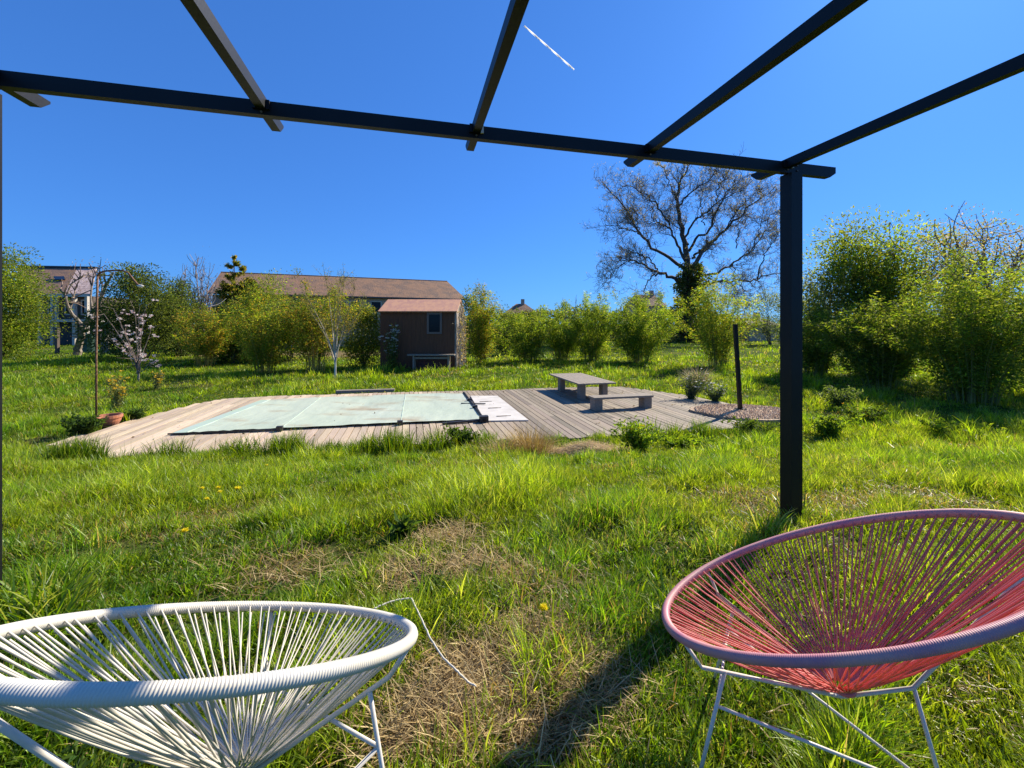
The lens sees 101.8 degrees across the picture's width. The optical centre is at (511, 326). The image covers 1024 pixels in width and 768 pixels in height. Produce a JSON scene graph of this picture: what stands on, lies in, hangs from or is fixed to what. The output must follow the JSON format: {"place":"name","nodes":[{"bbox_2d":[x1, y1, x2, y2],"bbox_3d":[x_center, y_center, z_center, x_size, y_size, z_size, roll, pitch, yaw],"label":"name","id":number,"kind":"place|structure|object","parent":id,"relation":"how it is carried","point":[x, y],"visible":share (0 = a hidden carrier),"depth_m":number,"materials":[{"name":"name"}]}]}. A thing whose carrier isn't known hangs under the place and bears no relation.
{"place":"outdoors","nodes":[
{"label":"outdoors","id":0,"kind":"place"},
{"bbox_2d":[82,334,98,352],"bbox_3d":[-36.255,1.494,35.728,1.240,1.620,1.240,0,0,0],"label":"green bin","id":1,"kind":"object","parent":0,"point":[85,348],"visible":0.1,"depth_m":35.30,"materials":[{"name":"plastic"}]},
{"bbox_2d":[0,327,1023,767],"bbox_3d":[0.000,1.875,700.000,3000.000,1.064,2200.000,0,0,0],"label":"ground","id":2,"kind":"structure","parent":0,"point":[504,357],"depth_m":2.88,"materials":[{"name":"green plant"}]},
{"bbox_2d":[2,242,72,361],"bbox_3d":[-33.359,-1.554,26.945,7.060,8.040,6.793,0,0,0],"label":"green hedge","id":3,"kind":"object","parent":2,"relation":"on","point":[15,292],"visible":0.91,"depth_m":27.14,"materials":[{"name":"green plant"}]},
{"bbox_2d":[0,566,100,639],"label":"tall grass tuft","id":4,"kind":"object","parent":2,"relation":"on","point":[15,604],"visible":0.44,"depth_m":1.94,"materials":[{"name":"green plant"}]},
{"bbox_2d":[54,328,59,353],"bbox_3d":[-37.739,1.257,34.566,0.240,2.260,0.240,0,0,0],"label":"fence post","id":5,"kind":"object","parent":2,"relation":"on","point":[57,345],"visible":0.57,"depth_m":34.49,"materials":[{"name":"grey wood"}]},
{"bbox_2d":[0,544,123,623],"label":"tall grass tuft","id":6,"kind":"object","parent":2,"relation":"on","point":[29,585],"visible":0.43,"depth_m":2.06,"materials":[{"name":"green plant"}]},
{"bbox_2d":[0,551,124,620],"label":"tall grass tuft","id":7,"kind":"object","parent":2,"relation":"on","point":[93,589],"visible":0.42,"depth_m":2.04,"materials":[{"name":"green plant"}]},
{"bbox_2d":[0,569,127,654],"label":"tall grass tuft","id":8,"kind":"object","parent":2,"relation":"on","point":[69,607],"visible":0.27,"depth_m":1.92,"materials":[{"name":"green plant"}]},
{"bbox_2d":[16,265,135,344],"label":"gabled house","id":9,"kind":"structure","parent":2,"relation":"on","point":[59,273],"depth_m":51.60,"materials":[{"name":"paint"}]},
{"bbox_2d":[81,300,90,314],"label":"window","id":10,"kind":"structure","parent":9,"relation":"in","point":[82,301],"depth_m":50.37,"materials":[{"name":"glass"}]},
{"bbox_2d":[56,413,108,436],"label":"leafy weed","id":11,"kind":"object","parent":2,"relation":"on","point":[74,425],"visible":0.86,"depth_m":8.51,"materials":[{"name":"green plant"}]},
{"bbox_2d":[56,257,124,354],"bbox_3d":[-31.415,-1.745,31.101,5.156,7.866,3.199,0,0,7],"label":"gnarled tree","id":12,"kind":"object","parent":2,"relation":"on","point":[77,348],"visible":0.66,"depth_m":30.91,"materials":[{"name":"grey plant"}]},
{"bbox_2d":[101,331,108,353],"bbox_3d":[-33.500,1.375,34.287,0.480,2.100,0.480,0,0,-22],"label":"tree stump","id":13,"kind":"object","parent":2,"relation":"on","point":[104,345],"visible":0.1,"depth_m":34.14,"materials":[{"name":"wood"}]},
{"bbox_2d":[97,413,122,426],"bbox_3d":[-9.133,2.112,9.381,0.589,0.235,0.470,0,0,0],"label":"terracotta pot","id":14,"kind":"object","parent":2,"relation":"on","point":[113,419],"visible":0.61,"depth_m":9.32,"materials":[{"name":"orange ceramic"}]},
{"bbox_2d":[95,269,143,415],"bbox_3d":[-9.103,0.532,9.658,1.120,3.696,0.070,0,0,0],"label":"rusty hook pole","id":15,"kind":"object","parent":2,"relation":"on","point":[96,345],"visible":0.94,"depth_m":9.65,"materials":[{"name":"metal"}]},
{"bbox_2d":[103,370,136,409],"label":"flowering shrub","id":16,"kind":"object","parent":2,"relation":"on","point":[116,399],"visible":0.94,"depth_m":11.35,"materials":[{"name":"yellow plant"}]},
{"bbox_2d":[89,299,162,380],"bbox_3d":[-15.925,0.607,16.999,3.040,3.486,1.691,0,0,0],"label":"blossom tree","id":17,"kind":"object","parent":2,"relation":"on","point":[137,362],"visible":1,"depth_m":16.93,"materials":[{"name":"pink plant"}]},
{"bbox_2d":[115,405,149,420],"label":"leafy weed","id":18,"kind":"object","parent":2,"relation":"on","point":[140,413],"visible":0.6,"depth_m":9.90,"materials":[{"name":"green plant"}]},
{"bbox_2d":[70,261,199,359],"bbox_3d":[-23.949,-0.962,27.091,6.745,6.474,5.632,0,0,0],"label":"evergreen tree","id":19,"kind":"object","parent":2,"relation":"on","point":[127,284],"visible":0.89,"depth_m":26.17,"materials":[{"name":"green plant"}]},
{"bbox_2d":[150,369,164,389],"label":"flowering shrub","id":20,"kind":"object","parent":2,"relation":"on","point":[158,379],"visible":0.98,"depth_m":15.07,"materials":[{"name":"yellow plant"}]},
{"bbox_2d":[159,265,200,350],"bbox_3d":[-25.552,-1.562,32.136,2.741,7.598,2.815,0,0,33],"label":"bare tree","id":21,"kind":"object","parent":2,"relation":"on","point":[183,273],"visible":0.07,"depth_m":32.59,"materials":[{"name":"grey plant"}]},
{"bbox_2d":[151,276,211,356],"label":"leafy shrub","id":22,"kind":"object","parent":2,"relation":"on","point":[181,353],"visible":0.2,"depth_m":30.44,"materials":[{"name":"green plant"}]},
{"bbox_2d":[181,527,188,549],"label":"dandelion","id":23,"kind":"object","parent":2,"relation":"on","point":[183,530],"visible":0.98,"depth_m":2.64,"materials":[{"name":"yellow plant"}]},
{"bbox_2d":[185,254,225,352],"bbox_3d":[-23.887,-1.927,32.208,3.431,8.317,2.444,0,0,0],"label":"bare tree","id":24,"kind":"object","parent":2,"relation":"on","point":[206,296],"visible":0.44,"depth_m":32.06,"materials":[{"name":"grey plant"}]},
{"bbox_2d":[170,300,245,366],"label":"bamboo clump","id":25,"kind":"object","parent":2,"relation":"on","point":[211,338],"visible":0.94,"depth_m":23.61,"materials":[{"name":"green plant"}]},
{"bbox_2d":[0,601,417,767],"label":"cord chair","id":26,"kind":"object","parent":2,"relation":"on","point":[116,722],"visible":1,"depth_m":0.86,"materials":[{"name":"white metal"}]},
{"bbox_2d":[194,297,269,364],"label":"leafy shrub","id":27,"kind":"object","parent":2,"relation":"on","point":[233,352],"visible":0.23,"depth_m":25.69,"materials":[{"name":"green plant"}]},
{"bbox_2d":[208,255,260,324],"bbox_3d":[-26.285,-2.333,39.799,5.980,9.137,4.812,0,0,-26],"label":"conifer","id":28,"kind":"object","parent":2,"relation":"on","point":[225,286],"visible":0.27,"depth_m":39.49,"materials":[{"name":"green plant"}]},
{"bbox_2d":[218,282,305,372],"bbox_3d":[-12.238,0.080,20.603,3.704,4.484,3.884,0,0,42],"label":"bamboo clump","id":29,"kind":"object","parent":2,"relation":"on","point":[261,347],"visible":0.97,"depth_m":20.23,"materials":[{"name":"green plant"}]},
{"bbox_2d":[227,268,297,315],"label":"leafy shrub","id":30,"kind":"object","parent":2,"relation":"on","point":[268,282],"visible":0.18,"depth_m":29.00,"materials":[{"name":"green plant"}]},
{"bbox_2d":[247,292,323,361],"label":"leafy shrub","id":31,"kind":"object","parent":2,"relation":"on","point":[290,351],"visible":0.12,"depth_m":27.13,"materials":[{"name":"green plant"}]},
{"bbox_2d":[270,265,361,372],"bbox_3d":[-9.843,-0.348,21.343,4.500,5.358,4.063,0,0,-32],"label":"bamboo clump","id":32,"kind":"object","parent":2,"relation":"on","point":[309,328],"visible":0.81,"depth_m":20.65,"materials":[{"name":"green plant"}]},
{"bbox_2d":[296,264,368,376],"bbox_3d":[-7.863,-0.260,18.167,2.773,5.220,1.984,0,0,29],"label":"white stemmed sapling","id":33,"kind":"object","parent":2,"relation":"on","point":[324,330],"visible":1,"depth_m":18.26,"materials":[{"name":"green plant"}]},
{"bbox_2d":[208,272,464,347],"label":"barn","id":34,"kind":"structure","parent":2,"relation":"on","point":[378,293],"depth_m":47.18,"materials":[{"name":"tile"}]},
{"bbox_2d":[370,301,381,313],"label":"window","id":35,"kind":"structure","parent":34,"relation":"in","point":[378,304],"depth_m":46.69,"materials":[{"name":"glass"}]},
{"bbox_2d":[335,300,379,367],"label":"leafy shrub","id":36,"kind":"object","parent":2,"relation":"on","point":[364,351],"visible":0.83,"depth_m":23.30,"materials":[{"name":"green plant"}]},
{"bbox_2d":[17,415,743,460],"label":"edge grass","id":37,"kind":"structure","parent":2,"relation":"on","point":[84,449],"depth_m":7.14,"materials":[{"name":"green plant"}]},
{"bbox_2d":[378,322,400,370],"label":"climbing rose","id":38,"kind":"object","parent":2,"relation":"on","point":[391,347],"visible":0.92,"depth_m":21.78,"materials":[{"name":"green plant"}]},
{"bbox_2d":[47,387,742,456],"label":"wooden deck","id":39,"kind":"structure","parent":2,"relation":"on","point":[539,405],"depth_m":9.62,"materials":[{"name":"grey wood"}]},
{"bbox_2d":[167,393,479,434],"bbox_3d":[-4.137,2.143,10.902,6.416,0.095,4.157,0,0,-10],"label":"pool cover","id":40,"kind":"object","parent":39,"relation":"on","point":[277,414],"visible":0.97,"depth_m":10.42,"materials":[{"name":"green plastic"}]},
{"bbox_2d":[336,388,394,393],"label":"timber beam","id":41,"kind":"structure","parent":39,"relation":"on","point":[365,390],"depth_m":13.97,"materials":[{"name":"grey wood"}]},
{"bbox_2d":[88,388,727,444],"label":"leaf litter","id":42,"kind":"object","parent":39,"relation":"on","point":[424,426],"visible":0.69,"depth_m":10.50,"materials":[{"name":"plant"}]},
{"bbox_2d":[461,392,488,422],"bbox_3d":[-1.039,2.130,11.451,0.650,0.150,4.068,0,0,-18],"label":"strap roller","id":43,"kind":"object","parent":39,"relation":"on","point":[484,418],"visible":0.94,"depth_m":10.50,"materials":[{"name":"metal"}]},
{"bbox_2d":[470,396,527,421],"bbox_3d":[-0.462,2.177,11.342,0.987,0.038,3.639,0,0,-11],"label":"pale hatch panel","id":44,"kind":"object","parent":39,"relation":"on","point":[499,409],"visible":0.97,"depth_m":10.86,"materials":[{"name":"grey wood"}]},
{"bbox_2d":[549,373,615,399],"bbox_3d":[2.219,1.940,13.600,1.201,0.520,2.661,0,0,-14],"label":"picnic table","id":45,"kind":"object","parent":39,"relation":"on","point":[581,381],"visible":0.97,"depth_m":12.91,"materials":[{"name":"grey wood"}]},
{"bbox_2d":[588,393,653,410],"bbox_3d":[2.920,2.025,11.150,1.720,0.350,0.380,0,0,-14],"label":"bench","id":46,"kind":"object","parent":39,"relation":"on","point":[596,401],"visible":1,"depth_m":11.07,"materials":[{"name":"grey wood"}]},
{"bbox_2d":[386,510,424,543],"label":"leafy weed","id":47,"kind":"object","parent":2,"relation":"on","point":[401,528],"visible":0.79,"depth_m":2.83,"materials":[{"name":"green plant"}]},
{"bbox_2d":[378,299,463,369],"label":"garden shed","id":48,"kind":"structure","parent":2,"relation":"on","point":[427,326],"depth_m":22.41,"materials":[{"name":"brown wood"}]},
{"bbox_2d":[427,312,441,333],"bbox_3d":[-4.168,-0.165,22.375,0.810,1.160,0.060,0,0,0],"label":"window","id":49,"kind":"structure","parent":48,"relation":"in","point":[434,319],"depth_m":22.39,"materials":[{"name":"blue glass"}]},
{"bbox_2d":[452,303,468,367],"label":"climbing vine","id":50,"kind":"object","parent":48,"relation":"attached to","point":[462,343],"visible":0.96,"depth_m":23.48,"materials":[{"name":"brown plant"}]},
{"bbox_2d":[407,354,455,368],"bbox_3d":[-4.215,1.906,21.810,2.455,0.884,0.460,0,0,0],"label":"slatted bench","id":51,"kind":"object","parent":2,"relation":"on","point":[415,358],"visible":0.86,"depth_m":21.64,"materials":[{"name":"grey wood"}]},
{"bbox_2d":[411,568,451,597],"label":"leafy weed","id":52,"kind":"object","parent":2,"relation":"on","point":[438,579],"visible":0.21,"depth_m":2.11,"materials":[{"name":"green plant"}]},
{"bbox_2d":[419,359,445,369],"bbox_3d":[-4.215,2.038,22.082,1.455,0.600,0.095,0,0,0],"label":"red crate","id":53,"kind":"object","parent":2,"relation":"on","point":[430,361],"visible":0.76,"depth_m":22.04,"materials":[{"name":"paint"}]},
{"bbox_2d":[440,424,483,445],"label":"leafy weed","id":54,"kind":"object","parent":2,"relation":"on","point":[463,434],"visible":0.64,"depth_m":7.80,"materials":[{"name":"green plant"}]},
{"bbox_2d":[460,285,483,354],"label":"leafy shrub","id":55,"kind":"object","parent":2,"relation":"on","point":[466,299],"visible":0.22,"depth_m":34.24,"materials":[{"name":"green plant"}]},
{"bbox_2d":[10,304,937,340],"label":"distant hedge","id":56,"kind":"object","parent":2,"relation":"on","point":[553,312],"visible":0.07,"depth_m":66.72,"materials":[{"name":"green plant"}]},
{"bbox_2d":[463,281,504,361],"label":"bamboo clump","id":57,"kind":"object","parent":2,"relation":"on","point":[482,331],"visible":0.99,"depth_m":27.31,"materials":[{"name":"green plant"}]},
{"bbox_2d":[473,434,537,455],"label":"dry grass tuft","id":58,"kind":"object","parent":2,"relation":"on","point":[499,445],"visible":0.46,"depth_m":6.93,"materials":[{"name":"plant"}]},
{"bbox_2d":[493,304,524,354],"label":"leafy shrub","id":59,"kind":"object","parent":2,"relation":"on","point":[498,347],"visible":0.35,"depth_m":33.97,"materials":[{"name":"green plant"}]},
{"bbox_2d":[0,0,1023,599],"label":"pergola","id":60,"kind":"object","parent":2,"relation":"on","point":[30,88],"visible":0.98,"depth_m":2.39,"materials":[{"name":"metal"}]},
{"bbox_2d":[507,299,533,323],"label":"distant house","id":61,"kind":"structure","parent":2,"relation":"on","point":[523,306],"depth_m":80.59,"materials":[{"name":"paint"}]},
{"bbox_2d":[489,421,566,453],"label":"dry grass tuft","id":62,"kind":"object","parent":2,"relation":"on","point":[541,441],"visible":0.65,"depth_m":7.11,"materials":[{"name":"plant"}]},
{"bbox_2d":[489,307,566,362],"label":"bamboo clump","id":63,"kind":"object","parent":2,"relation":"on","point":[526,335],"visible":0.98,"depth_m":26.77,"materials":[{"name":"green plant"}]},
{"bbox_2d":[539,603,547,628],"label":"dandelion","id":64,"kind":"object","parent":2,"relation":"on","point":[543,607],"visible":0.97,"depth_m":1.86,"materials":[{"name":"yellow plant"}]},
{"bbox_2d":[130,458,975,767],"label":"dry thatch","id":65,"kind":"object","parent":2,"relation":"on","point":[474,668],"visible":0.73,"depth_m":1.56,"materials":[{"name":"plant"}]},
{"bbox_2d":[374,598,475,687],"bbox_3d":[-0.336,1.275,1.717,0.590,0.060,0.152,0,0,39],"label":"white cable","id":66,"kind":"object","parent":65,"relation":"on","point":[453,667],"visible":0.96,"depth_m":1.65,"materials":[{"name":"white plastic"}]},
{"bbox_2d":[536,299,583,360],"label":"bamboo clump","id":67,"kind":"object","parent":2,"relation":"on","point":[561,346],"visible":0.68,"depth_m":28.06,"materials":[{"name":"green plant"}]},
{"bbox_2d":[559,298,577,325],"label":"bare tree","id":68,"kind":"object","parent":2,"relation":"on","point":[567,312],"visible":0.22,"depth_m":63.62,"materials":[{"name":"grey plant"}]},
{"bbox_2d":[533,439,631,454],"bbox_3d":[1.182,2.103,7.164,2.692,0.398,1.237,0,0,0],"label":"straw heap","id":69,"kind":"object","parent":2,"relation":"on","point":[568,449],"visible":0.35,"depth_m":7.08,"materials":[{"name":"beige plant"}]},
{"bbox_2d":[549,291,623,360],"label":"bamboo clump","id":70,"kind":"object","parent":2,"relation":"on","point":[597,346],"visible":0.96,"depth_m":26.97,"materials":[{"name":"green plant"}]},
{"bbox_2d":[604,415,671,452],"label":"leafy weed","id":71,"kind":"object","parent":2,"relation":"on","point":[641,439],"visible":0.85,"depth_m":6.94,"materials":[{"name":"green plant"}]},
{"bbox_2d":[594,285,684,362],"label":"bamboo clump","id":72,"kind":"object","parent":2,"relation":"on","point":[640,334],"visible":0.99,"depth_m":25.47,"materials":[{"name":"green plant"}]},
{"bbox_2d":[625,290,665,336],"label":"distant house","id":73,"kind":"structure","parent":2,"relation":"on","point":[652,301],"depth_m":83.54,"materials":[{"name":"paint"}]},
{"bbox_2d":[639,559,717,623],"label":"tall grass tuft","id":74,"kind":"object","parent":2,"relation":"on","point":[671,586],"visible":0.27,"depth_m":2.13,"materials":[{"name":"green plant"}]},
{"bbox_2d":[579,141,779,342],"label":"bare oak","id":75,"kind":"object","parent":2,"relation":"on","point":[686,281],"visible":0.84,"depth_m":59.31,"materials":[{"name":"brown plant"}]},
{"bbox_2d":[656,431,719,448],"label":"leafy weed","id":76,"kind":"object","parent":2,"relation":"on","point":[695,441],"visible":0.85,"depth_m":7.44,"materials":[{"name":"green plant"}]},
{"bbox_2d":[674,367,712,399],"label":"flowering plant","id":77,"kind":"object","parent":2,"relation":"on","point":[691,392],"visible":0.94,"depth_m":12.65,"materials":[{"name":"green plant"}]},
{"bbox_2d":[678,365,720,385],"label":"dry grass tuft","id":78,"kind":"object","parent":2,"relation":"on","point":[706,372],"visible":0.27,"depth_m":15.69,"materials":[{"name":"plant"}]},
{"bbox_2d":[693,376,730,401],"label":"flowering plant","id":79,"kind":"object","parent":2,"relation":"on","point":[718,393],"visible":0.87,"depth_m":12.20,"materials":[{"name":"green plant"}]},
{"bbox_2d":[669,266,769,366],"bbox_3d":[11.218,-0.586,23.288,4.580,5.735,4.766,0,0,0],"label":"bamboo clump","id":80,"kind":"object","parent":2,"relation":"on","point":[722,332],"visible":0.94,"depth_m":22.49,"materials":[{"name":"green plant"}]},
{"bbox_2d":[689,403,779,423],"bbox_3d":[5.890,2.258,10.500,2.585,0.243,1.918,0,0,0],"label":"gravel bed","id":81,"kind":"object","parent":2,"relation":"on","point":[691,409],"visible":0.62,"depth_m":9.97,"materials":[{"name":"grey gravel"}]},
{"bbox_2d":[732,324,745,409],"bbox_3d":[5.821,1.075,10.712,0.333,2.260,0.248,0,0,0],"label":"dark pole","id":82,"kind":"object","parent":81,"relation":"on","point":[737,366],"visible":0.88,"depth_m":10.65,"materials":[{"name":"metal"}]},
{"bbox_2d":[720,415,779,433],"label":"leafy weed","id":83,"kind":"object","parent":2,"relation":"on","point":[750,424],"visible":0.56,"depth_m":8.46,"materials":[{"name":"green plant"}]},
{"bbox_2d":[731,312,779,340],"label":"distant house","id":84,"kind":"structure","parent":2,"relation":"on","point":[752,338],"depth_m":62.30,"materials":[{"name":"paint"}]},
{"bbox_2d":[730,495,794,538],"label":"tall grass tuft","id":85,"kind":"object","parent":2,"relation":"on","point":[778,519],"visible":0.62,"depth_m":2.91,"materials":[{"name":"green plant"}]},
{"bbox_2d":[735,284,803,344],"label":"leafy shrub","id":86,"kind":"object","parent":2,"relation":"on","point":[773,302],"visible":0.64,"depth_m":48.89,"materials":[{"name":"green plant"}]},
{"bbox_2d":[755,484,829,518],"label":"tall grass tuft","id":87,"kind":"object","parent":2,"relation":"on","point":[805,509],"visible":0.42,"depth_m":3.19,"materials":[{"name":"green plant"}]},
{"bbox_2d":[762,290,865,377],"bbox_3d":[13.442,0.348,18.584,3.468,3.889,4.070,0,0,0],"label":"bamboo clump","id":88,"kind":"object","parent":2,"relation":"on","point":[816,357],"visible":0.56,"depth_m":18.08,"materials":[{"name":"green plant"}]},
{"bbox_2d":[804,413,864,436],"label":"leafy weed","id":89,"kind":"object","parent":2,"relation":"on","point":[825,424],"visible":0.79,"depth_m":8.41,"materials":[{"name":"green plant"}]},
{"bbox_2d":[803,259,868,372],"bbox_3d":[15.443,-0.594,20.647,3.678,5.796,2.919,0,0,0],"label":"leafy shrub","id":90,"kind":"object","parent":2,"relation":"on","point":[810,289],"visible":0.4,"depth_m":20.31,"materials":[{"name":"green plant"}]},
{"bbox_2d":[814,382,862,409],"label":"leafy weed","id":91,"kind":"object","parent":2,"relation":"on","point":[836,397],"visible":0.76,"depth_m":11.29,"materials":[{"name":"green plant"}]},
{"bbox_2d":[661,508,1023,767],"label":"cord chair","id":92,"kind":"object","parent":2,"relation":"on","point":[858,668],"visible":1,"depth_m":1.25,"materials":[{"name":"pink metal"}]},
{"bbox_2d":[835,401,891,421],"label":"leafy weed","id":93,"kind":"object","parent":2,"relation":"on","point":[872,413],"visible":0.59,"depth_m":9.85,"materials":[{"name":"green plant"}]},
{"bbox_2d":[803,291,934,390],"bbox_3d":[13.107,0.536,15.081,4.011,3.572,3.607,0,0,0],"label":"bamboo clump","id":94,"kind":"object","parent":2,"relation":"on","point":[868,355],"visible":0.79,"depth_m":14.93,"materials":[{"name":"green plant"}]},
{"bbox_2d":[803,204,975,360],"bbox_3d":[17.378,-1.693,19.487,6.620,8.027,5.547,0,0,29],"label":"leafy tree","id":95,"kind":"object","parent":2,"relation":"on","point":[877,273],"visible":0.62,"depth_m":19.32,"materials":[{"name":"green plant"}]},
{"bbox_2d":[841,596,981,678],"bbox_3d":[1.757,1.367,1.866,0.346,0.174,0.441,0,0,-27],"label":"tall grass tuft","id":96,"kind":"object","parent":2,"relation":"on","point":[967,659],"visible":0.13,"depth_m":1.82,"materials":[{"name":"green plant"}]},
{"bbox_2d":[854,246,1023,405],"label":"bamboo clump","id":97,"kind":"object","parent":2,"relation":"on","point":[971,353],"visible":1,"depth_m":12.13,"materials":[{"name":"green plant"}]},
{"bbox_2d":[918,414,1006,437],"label":"leafy weed","id":98,"kind":"object","parent":2,"relation":"on","point":[940,424],"visible":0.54,"depth_m":8.54,"materials":[{"name":"green plant"}]},
{"bbox_2d":[901,201,1023,326],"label":"budding tree","id":99,"kind":"object","parent":2,"relation":"on","point":[984,240],"visible":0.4,"depth_m":16.69,"materials":[{"name":"green plant"}]},
{"bbox_2d":[971,255,1023,390],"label":"bamboo clump","id":100,"kind":"object","parent":2,"relation":"on","point":[1008,314],"visible":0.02,"depth_m":14.24,"materials":[{"name":"green plant"}]},
{"bbox_2d":[998,225,1023,289],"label":"budding tree","id":101,"kind":"object","parent":2,"relation":"on","point":[1014,248],"visible":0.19,"depth_m":18.54,"materials":[{"name":"green plant"}]},
{"bbox_2d":[0,0,1023,325],"label":"sky","id":102,"kind":"structure","parent":0,"point":[85,179],"materials":[{"name":"blue"}]},
{"bbox_2d":[524,26,573,69],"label":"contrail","id":103,"kind":"object","parent":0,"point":[553,51],"visible":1,"depth_m":1.69,"materials":[{"name":"white"}]}
]}

